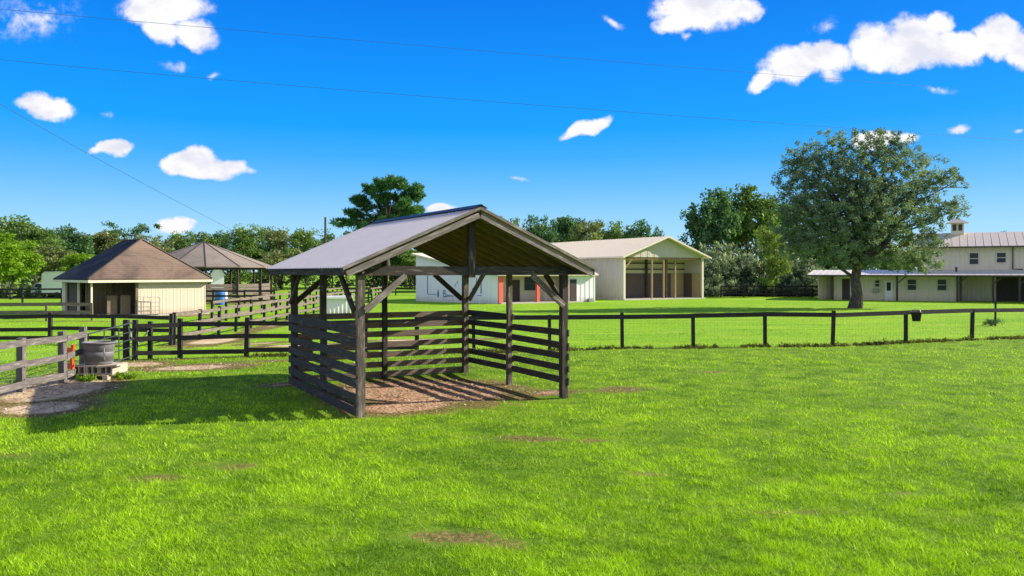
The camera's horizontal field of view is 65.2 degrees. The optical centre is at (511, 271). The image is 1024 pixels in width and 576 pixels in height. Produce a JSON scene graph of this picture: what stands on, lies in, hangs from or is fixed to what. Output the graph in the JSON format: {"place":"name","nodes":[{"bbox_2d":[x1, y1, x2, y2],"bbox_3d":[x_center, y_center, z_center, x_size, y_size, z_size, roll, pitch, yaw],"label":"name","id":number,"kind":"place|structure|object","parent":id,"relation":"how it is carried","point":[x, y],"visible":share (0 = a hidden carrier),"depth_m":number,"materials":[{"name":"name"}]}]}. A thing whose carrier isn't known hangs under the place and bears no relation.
{"place":"outdoors","nodes":[
{"label":"outdoors","id":0,"kind":"place"},
{"bbox_2d":[1,104,232,230],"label":"power line","id":1,"kind":"object","parent":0,"point":[100,160],"visible":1,"depth_m":77.36,"materials":[{"name":"black metal"}]},
{"bbox_2d":[210,270,225,287],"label":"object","id":2,"kind":"structure","parent":0,"point":[217,276],"depth_m":112.00,"materials":[{"name":"grey metal"}]},
{"bbox_2d":[2,9,938,87],"bbox_3d":[1.109,-16.478,59.977,83.384,1.669,0.072,0,0,-21],"label":"power line","id":3,"kind":"object","parent":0,"point":[430,46],"visible":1,"depth_m":56.68,"materials":[{"name":"black metal"}]},
{"bbox_2d":[0,274,1023,575],"bbox_3d":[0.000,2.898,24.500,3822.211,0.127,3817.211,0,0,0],"label":"ground","id":4,"kind":"structure","parent":0,"point":[476,534],"depth_m":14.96,"materials":[{"name":"green plant"}]},
{"bbox_2d":[0,231,34,280],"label":"tree","id":5,"kind":"object","parent":4,"relation":"on","point":[7,247],"visible":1,"depth_m":78.53,"materials":[{"name":"green plant"}]},
{"bbox_2d":[0,214,41,283],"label":"tree","id":6,"kind":"object","parent":4,"relation":"on","point":[13,226],"visible":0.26,"depth_m":116.88,"materials":[{"name":"green plant"}]},
{"bbox_2d":[0,240,46,299],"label":"tree","id":7,"kind":"object","parent":4,"relation":"on","point":[32,267],"visible":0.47,"depth_m":83.90,"materials":[{"name":"green plant"}]},
{"bbox_2d":[0,288,61,302],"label":"pasture fence","id":8,"kind":"object","parent":4,"relation":"on","point":[22,297],"visible":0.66,"depth_m":76.00,"materials":[{"name":"black wood"}]},
{"bbox_2d":[31,283,47,296],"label":"parked car","id":9,"kind":"object","parent":4,"relation":"on","point":[37,285],"visible":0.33,"depth_m":89.97,"materials":[{"name":"silver metal"}]},
{"bbox_2d":[15,225,67,281],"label":"tree","id":10,"kind":"object","parent":4,"relation":"on","point":[42,236],"visible":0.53,"depth_m":110.97,"materials":[{"name":"green plant"}]},
{"bbox_2d":[0,327,87,395],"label":"grey fence","id":11,"kind":"object","parent":4,"relation":"on","point":[22,363],"visible":0.9,"depth_m":19.68,"materials":[{"name":"wood"}]},
{"bbox_2d":[67,345,74,369],"bbox_3d":[-11.709,2.279,21.257,0.288,0.707,0.137,0,0,33],"label":"marker post","id":12,"kind":"object","parent":11,"relation":"attached to","point":[71,363],"visible":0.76,"depth_m":21.17,"materials":[{"name":"orange plastic"}]},
{"bbox_2d":[0,302,92,320],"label":"rail fence","id":13,"kind":"object","parent":4,"relation":"on","point":[46,305],"visible":0.82,"depth_m":47.35,"materials":[{"name":"wood"}]},
{"bbox_2d":[42,272,63,296],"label":"horse trailer","id":14,"kind":"object","parent":4,"relation":"on","point":[47,279],"visible":0.4,"depth_m":88.00,"materials":[{"name":"white paint"}]},
{"bbox_2d":[33,244,77,276],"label":"tree","id":15,"kind":"object","parent":4,"relation":"on","point":[52,254],"visible":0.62,"depth_m":96.92,"materials":[{"name":"green plant"}]},
{"bbox_2d":[53,226,94,261],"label":"tree","id":16,"kind":"object","parent":4,"relation":"on","point":[74,241],"visible":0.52,"depth_m":120.99,"materials":[{"name":"green plant"}]},
{"bbox_2d":[58,253,94,271],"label":"tree","id":17,"kind":"object","parent":4,"relation":"on","point":[77,259],"visible":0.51,"depth_m":95.13,"materials":[{"name":"green plant"}]},
{"bbox_2d":[74,372,97,381],"bbox_3d":[-11.150,2.794,20.919,0.576,0.352,0.551,0,0,-33],"label":"weed clump","id":18,"kind":"object","parent":4,"relation":"on","point":[87,378],"visible":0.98,"depth_m":20.86,"materials":[{"name":"green plant"}]},
{"bbox_2d":[0,313,173,345],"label":"cross fence","id":19,"kind":"object","parent":4,"relation":"on","point":[51,316],"visible":0.77,"depth_m":32.00,"materials":[{"name":"black wood"}]},
{"bbox_2d":[73,362,127,379],"bbox_3d":[-11.100,2.723,21.650,1.200,0.515,1.000,0,0,0],"label":"block stand","id":20,"kind":"object","parent":4,"relation":"on","point":[106,371],"visible":0.73,"depth_m":21.34,"materials":[{"name":"white concrete"}]},
{"bbox_2d":[81,340,116,364],"bbox_3d":[-11.200,2.188,21.697,0.864,0.605,0.871,0,0,0],"label":"stock tank","id":21,"kind":"object","parent":20,"relation":"on","point":[98,352],"visible":1,"depth_m":21.40,"materials":[{"name":"grey metal"}]},
{"bbox_2d":[89,230,122,254],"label":"tree","id":22,"kind":"object","parent":4,"relation":"on","point":[106,240],"visible":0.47,"depth_m":126.59,"materials":[{"name":"green plant"}]},
{"bbox_2d":[116,371,137,379],"bbox_3d":[-10.380,2.802,21.508,0.553,0.320,0.512,0,0,36],"label":"weed clump","id":23,"kind":"object","parent":4,"relation":"on","point":[120,375],"visible":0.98,"depth_m":21.51,"materials":[{"name":"green plant"}]},
{"bbox_2d":[101,220,161,240],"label":"tree","id":24,"kind":"object","parent":4,"relation":"on","point":[140,228],"visible":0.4,"depth_m":131.38,"materials":[{"name":"green plant"}]},
{"bbox_2d":[53,239,212,315],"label":"shed","id":25,"kind":"structure","parent":4,"relation":"on","point":[123,277],"depth_m":53.68,"materials":[{"name":"brown"}]},
{"bbox_2d":[69,282,81,310],"bbox_3d":[-29.413,1.710,53.825,2.330,2.380,0.150,0,0,45],"label":"stall door","id":26,"kind":"structure","parent":25,"relation":"in","point":[72,285],"depth_m":53.88,"materials":[{"name":"brown wood"}]},
{"bbox_2d":[107,295,116,314],"bbox_3d":[-26.055,2.155,52.114,0.620,1.250,0.060,0,0,-45],"label":"stall door","id":27,"kind":"structure","parent":25,"relation":"in","point":[111,300],"depth_m":52.10,"materials":[{"name":"brown wood"}]},
{"bbox_2d":[120,295,129,314],"bbox_3d":[-25.365,2.155,52.485,0.060,1.250,0.620,0,0,45],"label":"stall door","id":28,"kind":"structure","parent":25,"relation":"in","point":[124,299],"depth_m":52.41,"materials":[{"name":"brown wood"}]},
{"bbox_2d":[138,297,159,314],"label":"pipe gate","id":29,"kind":"structure","parent":25,"relation":"attached to","point":[143,306],"depth_m":52.56,"materials":[{"name":"beige metal"}]},
{"bbox_2d":[123,320,152,359],"bbox_3d":[-12.402,2.340,26.511,0.899,1.520,0.364,0,0,-23],"label":"gate post","id":30,"kind":"object","parent":4,"relation":"on","point":[126,344],"visible":0.7,"depth_m":26.42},
{"bbox_2d":[87,322,132,361],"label":"pipe gate","id":31,"kind":"structure","parent":30,"relation":"attached to","point":[118,343],"depth_m":24.92,"materials":[{"name":"grey metal"}]},
{"bbox_2d":[131,233,175,252],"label":"tree","id":32,"kind":"object","parent":4,"relation":"on","point":[154,240],"visible":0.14,"depth_m":126.53,"materials":[{"name":"green plant"}]},
{"bbox_2d":[161,230,197,249],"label":"tree","id":33,"kind":"object","parent":4,"relation":"on","point":[177,238],"visible":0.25,"depth_m":135.56,"materials":[{"name":"green plant"}]},
{"bbox_2d":[177,231,220,270],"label":"tree","id":34,"kind":"object","parent":4,"relation":"on","point":[205,238],"visible":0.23,"depth_m":133.13,"materials":[{"name":"green plant"}]},
{"bbox_2d":[169,241,271,302],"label":"round pen","id":35,"kind":"object","parent":4,"relation":"on","point":[204,256],"visible":0.52,"depth_m":76.93,"materials":[{"name":"grey"}]},
{"bbox_2d":[215,292,225,304],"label":"feed drum","id":36,"kind":"object","parent":4,"relation":"on","point":[220,298],"visible":0.58,"depth_m":70.13,"materials":[{"name":"blue plastic"}]},
{"bbox_2d":[208,230,234,280],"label":"tree","id":37,"kind":"object","parent":4,"relation":"on","point":[219,237],"visible":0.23,"depth_m":137.83,"materials":[{"name":"green plant"}]},
{"bbox_2d":[206,290,274,305],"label":"corral fence","id":38,"kind":"object","parent":4,"relation":"on","point":[244,295],"visible":0.47,"depth_m":66.98,"materials":[{"name":"brown wood"}]},
{"bbox_2d":[220,223,267,287],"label":"tree","id":39,"kind":"object","parent":4,"relation":"on","point":[245,240],"visible":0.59,"depth_m":127.68,"materials":[{"name":"green plant"}]},
{"bbox_2d":[246,236,277,282],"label":"tree","id":40,"kind":"object","parent":4,"relation":"on","point":[263,246],"visible":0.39,"depth_m":132.33,"materials":[{"name":"green plant"}]},
{"bbox_2d":[132,317,418,360],"bbox_3d":[-7.961,2.338,27.685,9.504,1.571,0.489,0,0,-14],"label":"board fence","id":41,"kind":"object","parent":4,"relation":"on","point":[179,352],"visible":0.59,"depth_m":27.15,"materials":[{"name":"black wood"}]},
{"bbox_2d":[256,226,295,288],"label":"tree","id":42,"kind":"object","parent":4,"relation":"on","point":[272,237],"visible":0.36,"depth_m":136.74,"materials":[{"name":"green plant"}]},
{"bbox_2d":[210,287,344,321],"bbox_3d":[-17.539,2.316,66.250,0.208,1.574,42.643,0,0,-2],"label":"lane fence","id":43,"kind":"object","parent":4,"relation":"on","point":[262,296],"visible":0.5,"depth_m":54.85,"materials":[{"name":"wood"}]},
{"bbox_2d":[256,248,302,290],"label":"tree","id":44,"kind":"object","parent":4,"relation":"on","point":[274,257],"visible":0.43,"depth_m":120.78,"materials":[{"name":"green plant"}]},
{"bbox_2d":[172,287,387,344],"bbox_3d":[-13.927,2.321,62.819,0.263,1.572,62.572,0,0,-1],"label":"lane fence","id":45,"kind":"object","parent":4,"relation":"on","point":[219,309],"visible":0.55,"depth_m":40.88,"materials":[{"name":"wood"}]},
{"bbox_2d":[281,227,323,288],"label":"tree","id":46,"kind":"object","parent":4,"relation":"on","point":[297,239],"visible":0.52,"depth_m":133.36,"materials":[{"name":"green plant"}]},
{"bbox_2d":[0,355,640,417],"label":"litter","id":47,"kind":"object","parent":4,"relation":"on","point":[387,395],"visible":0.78,"depth_m":19.11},
{"bbox_2d":[318,217,325,243],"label":"utility pole","id":48,"kind":"object","parent":4,"relation":"on","point":[324,235],"visible":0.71,"depth_m":117.87,"materials":[{"name":"brown wood"}]},
{"bbox_2d":[321,233,334,287],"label":"tree","id":49,"kind":"object","parent":4,"relation":"on","point":[330,237],"visible":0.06,"depth_m":137.52,"materials":[{"name":"green plant"}]},
{"bbox_2d":[317,296,352,313],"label":"pump shed","id":50,"kind":"structure","parent":4,"relation":"on","point":[337,304],"depth_m":49.80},
{"bbox_2d":[327,284,415,294],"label":"pasture fence","id":51,"kind":"object","parent":4,"relation":"on","point":[370,285],"visible":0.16,"depth_m":99.17,"materials":[{"name":"brown wood"}]},
{"bbox_2d":[329,172,426,294],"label":"pine tree","id":52,"kind":"object","parent":4,"relation":"on","point":[401,206],"visible":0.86,"depth_m":99.61,"materials":[{"name":"green plant"}]},
{"bbox_2d":[372,257,392,287],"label":"tree","id":53,"kind":"object","parent":4,"relation":"on","point":[378,264],"visible":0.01,"depth_m":139.64,"materials":[{"name":"green plant"}]},
{"bbox_2d":[389,249,420,287],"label":"tree","id":54,"kind":"object","parent":4,"relation":"on","point":[406,258],"visible":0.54,"depth_m":136.68,"materials":[{"name":"green plant"}]},
{"bbox_2d":[266,204,596,417],"bbox_3d":[-2.233,0.835,19.593,6.010,4.530,6.390,0,0,-30],"label":"run in shelter","id":55,"kind":"object","parent":4,"relation":"on","point":[472,241],"visible":0.99,"depth_m":18.81,"materials":[{"name":"brown wood"}]},
{"bbox_2d":[0,223,916,296],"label":"undergrowth","id":56,"kind":"object","parent":4,"relation":"on","point":[30,283],"visible":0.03,"depth_m":145.35,"materials":[{"name":"green plant"}]},
{"bbox_2d":[411,253,598,303],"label":"white annex","id":57,"kind":"object","parent":4,"relation":"on","point":[526,289],"visible":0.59,"depth_m":76.51,"materials":[{"name":"beige metal"}]},
{"bbox_2d":[512,280,519,301],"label":"door","id":58,"kind":"structure","parent":57,"relation":"in","point":[515,283],"depth_m":75.62,"materials":[{"name":"wood"}]},
{"bbox_2d":[524,277,534,289],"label":"window","id":59,"kind":"structure","parent":57,"relation":"in","point":[529,284],"depth_m":76.37,"materials":[{"name":"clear glass"}]},
{"bbox_2d":[544,279,555,300],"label":"door","id":60,"kind":"structure","parent":57,"relation":"in","point":[546,297],"depth_m":77.39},
{"bbox_2d":[570,279,576,300],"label":"door","id":61,"kind":"structure","parent":57,"relation":"in","point":[573,282],"depth_m":76.49,"materials":[{"name":"wood"}]},
{"bbox_2d":[500,216,528,228],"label":"tree","id":62,"kind":"object","parent":4,"relation":"on","point":[516,223],"visible":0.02,"depth_m":126.46,"materials":[{"name":"green plant"}]},
{"bbox_2d":[524,214,560,242],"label":"tree","id":63,"kind":"object","parent":4,"relation":"on","point":[538,229],"visible":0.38,"depth_m":121.61,"materials":[{"name":"green plant"}]},
{"bbox_2d":[546,215,585,241],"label":"tree","id":64,"kind":"object","parent":4,"relation":"on","point":[565,227],"visible":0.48,"depth_m":124.88,"materials":[{"name":"green plant"}]},
{"bbox_2d":[570,220,603,241],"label":"tree","id":65,"kind":"object","parent":4,"relation":"on","point":[582,230],"visible":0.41,"depth_m":117.88,"materials":[{"name":"green plant"}]},
{"bbox_2d":[595,219,633,239],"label":"tree","id":66,"kind":"object","parent":4,"relation":"on","point":[615,232],"visible":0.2,"depth_m":125.16,"materials":[{"name":"green plant"}]},
{"bbox_2d":[551,236,711,299],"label":"pole barn","id":67,"kind":"structure","parent":4,"relation":"on","point":[657,268],"depth_m":86.42,"materials":[{"name":"beige metal"}]},
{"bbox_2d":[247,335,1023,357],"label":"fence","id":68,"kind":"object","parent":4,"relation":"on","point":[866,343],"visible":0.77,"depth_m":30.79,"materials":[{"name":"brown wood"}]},
{"bbox_2d":[619,219,655,238],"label":"tree","id":69,"kind":"object","parent":4,"relation":"on","point":[636,232],"visible":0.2,"depth_m":121.31,"materials":[{"name":"green plant"}]},
{"bbox_2d":[646,225,664,236],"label":"tree","id":70,"kind":"object","parent":4,"relation":"on","point":[656,234],"visible":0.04,"depth_m":123.81,"materials":[{"name":"green plant"}]},
{"bbox_2d":[677,187,743,260],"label":"tree","id":71,"kind":"object","parent":4,"relation":"on","point":[704,227],"visible":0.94,"depth_m":106.39,"materials":[{"name":"green plant"}]},
{"bbox_2d":[699,244,730,296],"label":"bush","id":72,"kind":"object","parent":4,"relation":"on","point":[714,290],"visible":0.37,"depth_m":94.42,"materials":[{"name":"green plant"}]},
{"bbox_2d":[414,308,1023,348],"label":"paddock fence","id":73,"kind":"object","parent":4,"relation":"on","point":[833,315],"visible":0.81,"depth_m":31.03,"materials":[{"name":"wood"}]},
{"bbox_2d":[910,309,921,320],"bbox_3d":[16.300,1.734,32.250,0.440,0.492,0.440,0,0,0],"label":"feed bucket","id":74,"kind":"object","parent":73,"relation":"hanging from","point":[915,316],"visible":1,"depth_m":32.11,"materials":[{"name":"plastic"}]},
{"bbox_2d":[704,241,746,296],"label":"pine tree","id":75,"kind":"object","parent":4,"relation":"on","point":[723,262],"visible":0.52,"depth_m":95.52,"materials":[{"name":"green plant"}]},
{"bbox_2d":[712,242,769,295],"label":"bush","id":76,"kind":"object","parent":4,"relation":"on","point":[745,268],"visible":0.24,"depth_m":96.57,"materials":[{"name":"green plant"}]},
{"bbox_2d":[716,183,780,263],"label":"tree","id":77,"kind":"object","parent":4,"relation":"on","point":[756,207],"visible":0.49,"depth_m":109.74,"materials":[{"name":"green plant"}]},
{"bbox_2d":[732,241,784,296],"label":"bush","id":78,"kind":"object","parent":4,"relation":"on","point":[761,273],"visible":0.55,"depth_m":95.56,"materials":[{"name":"green plant"}]},
{"bbox_2d":[720,285,817,296],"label":"pasture fence","id":79,"kind":"object","parent":4,"relation":"on","point":[766,290],"visible":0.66,"depth_m":91.69,"materials":[{"name":"wood"}]},
{"bbox_2d":[751,225,793,296],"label":"column tree","id":80,"kind":"object","parent":4,"relation":"on","point":[773,269],"visible":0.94,"depth_m":91.43,"materials":[{"name":"green plant"}]},
{"bbox_2d":[758,247,817,296],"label":"pine tree","id":81,"kind":"object","parent":4,"relation":"on","point":[789,276],"visible":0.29,"depth_m":94.88,"materials":[{"name":"green plant"}]},
{"bbox_2d":[755,202,820,266],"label":"tree","id":82,"kind":"object","parent":4,"relation":"on","point":[780,220],"visible":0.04,"depth_m":116.57,"materials":[{"name":"green plant"}]},
{"bbox_2d":[782,257,824,296],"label":"pine tree","id":83,"kind":"object","parent":4,"relation":"on","point":[810,268],"visible":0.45,"depth_m":94.81,"materials":[{"name":"green plant"}]},
{"bbox_2d":[796,242,851,269],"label":"tree","id":84,"kind":"object","parent":4,"relation":"on","point":[827,266],"visible":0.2,"depth_m":122.70,"materials":[{"name":"green plant"}]},
{"bbox_2d":[766,126,971,308],"bbox_3d":[28.303,-4.187,63.795,14.162,14.840,11.507,0,0,33],"label":"oak tree","id":85,"kind":"object","parent":4,"relation":"on","point":[857,228],"visible":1,"depth_m":63.18,"materials":[{"name":"green plant"}]},
{"bbox_2d":[842,241,912,269],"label":"tree","id":86,"kind":"object","parent":4,"relation":"on","point":[883,267],"visible":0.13,"depth_m":124.01,"materials":[{"name":"green plant"}]},
{"bbox_2d":[807,219,1023,302],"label":"stable house","id":87,"kind":"structure","parent":4,"relation":"on","point":[984,266],"depth_m":80.43,"materials":[{"name":"beige"}]},
{"bbox_2d":[842,279,849,299],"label":"doorway","id":88,"kind":"structure","parent":87,"relation":"in","point":[845,282],"depth_m":83.37,"materials":[{"name":"wood"}]},
{"bbox_2d":[875,280,879,286],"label":"window","id":89,"kind":"structure","parent":87,"relation":"in","point":[877,282],"depth_m":81.98,"materials":[{"name":"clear glass"}]},
{"bbox_2d":[885,281,892,300],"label":"door","id":90,"kind":"structure","parent":87,"relation":"in","point":[888,284],"depth_m":81.42,"materials":[{"name":"white wood"}]},
{"bbox_2d":[907,279,916,289],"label":"window","id":91,"kind":"structure","parent":87,"relation":"in","point":[911,283],"depth_m":80.46,"materials":[{"name":"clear glass"}]},
{"bbox_2d":[937,279,946,290],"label":"window","id":92,"kind":"structure","parent":87,"relation":"in","point":[941,283],"depth_m":79.20,"materials":[{"name":"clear glass"}]},
{"bbox_2d":[969,253,978,264],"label":"window","id":93,"kind":"structure","parent":87,"relation":"in","point":[973,257],"depth_m":80.50,"materials":[{"name":"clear glass"}]},
{"bbox_2d":[996,252,1005,262],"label":"window","id":94,"kind":"structure","parent":87,"relation":"in","point":[1000,256],"depth_m":79.41,"materials":[{"name":"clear glass"}]},
{"bbox_2d":[981,318,1003,325],"bbox_3d":[25.753,2.706,42.956,1.100,0.609,1.008,0,0,0],"label":"weed clump","id":95,"kind":"object","parent":4,"relation":"on","point":[991,322],"visible":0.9,"depth_m":42.92,"materials":[{"name":"green plant"}]},
{"bbox_2d":[994,301,996,325],"bbox_3d":[25.982,2.275,43.000,0.140,1.452,0.104,0,0,0],"label":"stake","id":96,"kind":"object","parent":4,"relation":"on","point":[995,306],"visible":0.65,"depth_m":42.95,"materials":[{"name":"green metal"}]},
{"bbox_2d":[0,59,1023,140],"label":"power line","id":97,"kind":"object","parent":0,"point":[475,100],"visible":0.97,"depth_m":56.50,"materials":[{"name":"black metal"}]},
{"bbox_2d":[0,0,1023,272],"label":"sky","id":98,"kind":"structure","parent":0,"point":[234,152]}
]}

